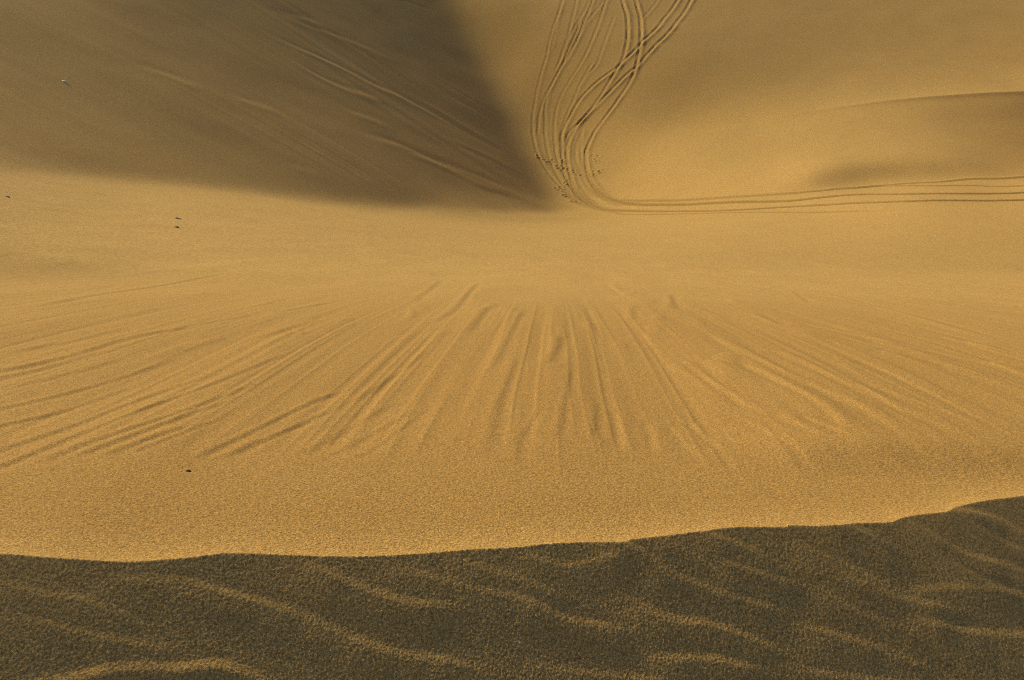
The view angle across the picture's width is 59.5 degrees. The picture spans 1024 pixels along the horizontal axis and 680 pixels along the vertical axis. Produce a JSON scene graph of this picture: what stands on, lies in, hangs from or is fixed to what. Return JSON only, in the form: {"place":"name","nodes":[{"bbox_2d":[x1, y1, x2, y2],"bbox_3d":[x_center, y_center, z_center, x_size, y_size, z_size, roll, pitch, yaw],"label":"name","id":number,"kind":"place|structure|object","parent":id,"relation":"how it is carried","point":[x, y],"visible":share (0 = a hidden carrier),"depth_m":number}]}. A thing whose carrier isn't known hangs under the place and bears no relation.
{"place":"outdoors","nodes":[
{"label":"outdoors","id":0,"kind":"place"},
{"bbox_2d":[0,0,558,214],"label":"dune flank","id":1,"kind":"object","parent":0,"point":[403,103],"visible":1,"depth_m":50.92},
{"bbox_2d":[0,0,1023,560],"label":"slip face","id":2,"kind":"object","parent":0,"point":[286,376],"visible":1,"depth_m":4.17},
{"bbox_2d":[0,496,1023,679],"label":"windward slope","id":3,"kind":"structure","parent":0,"point":[935,596],"depth_m":2.14},
{"bbox_2d":[456,0,1023,222],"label":"valley floor","id":4,"kind":"structure","parent":0,"point":[511,36],"depth_m":78.30},
{"bbox_2d":[536,154,565,171],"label":"footprint trail","id":5,"kind":"object","parent":4,"relation":"on","point":[550,162],"visible":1,"depth_m":75.21},
{"bbox_2d":[554,157,580,202],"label":"footprint trail","id":6,"kind":"object","parent":4,"relation":"on","point":[564,160],"visible":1,"depth_m":71.77},
{"bbox_2d":[542,0,597,204],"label":"tyre track","id":7,"kind":"structure","parent":4,"relation":"on","point":[547,137],"depth_m":80.81},
{"bbox_2d":[551,0,611,180],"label":"tyre track","id":8,"kind":"structure","parent":4,"relation":"on","point":[557,126],"depth_m":79.94},
{"bbox_2d":[568,153,604,176],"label":"footprint trail","id":9,"kind":"object","parent":4,"relation":"on","point":[595,172],"visible":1,"depth_m":73.17},
{"bbox_2d":[572,121,626,207],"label":"tyre track","id":10,"kind":"structure","parent":4,"relation":"on","point":[579,159],"depth_m":73.82},
{"bbox_2d":[550,0,662,91],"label":"tyre track","id":11,"kind":"structure","parent":4,"relation":"on","point":[611,27],"depth_m":82.73},
{"bbox_2d":[559,0,696,206],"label":"tyre track","id":12,"kind":"structure","parent":4,"relation":"on","point":[568,130],"depth_m":78.72},
{"bbox_2d":[529,0,905,215],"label":"tyre track","id":13,"kind":"structure","parent":4,"relation":"on","point":[537,115],"depth_m":78.86},
{"bbox_2d":[566,0,1023,212],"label":"tyre track","id":14,"kind":"structure","parent":4,"relation":"on","point":[625,52],"depth_m":71.23},
{"bbox_2d":[615,175,1023,202],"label":"tyre track","id":15,"kind":"structure","parent":4,"relation":"on","point":[731,196],"depth_m":54.08},
{"bbox_2d":[610,91,1023,192],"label":"crescent dune","id":16,"kind":"structure","parent":0,"point":[927,137],"depth_m":63.42},
{"bbox_2d":[613,0,1023,143],"bbox_3d":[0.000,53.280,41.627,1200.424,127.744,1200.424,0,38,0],"label":"dune","id":17,"kind":"structure","parent":0,"point":[715,63],"depth_m":76.07}
]}

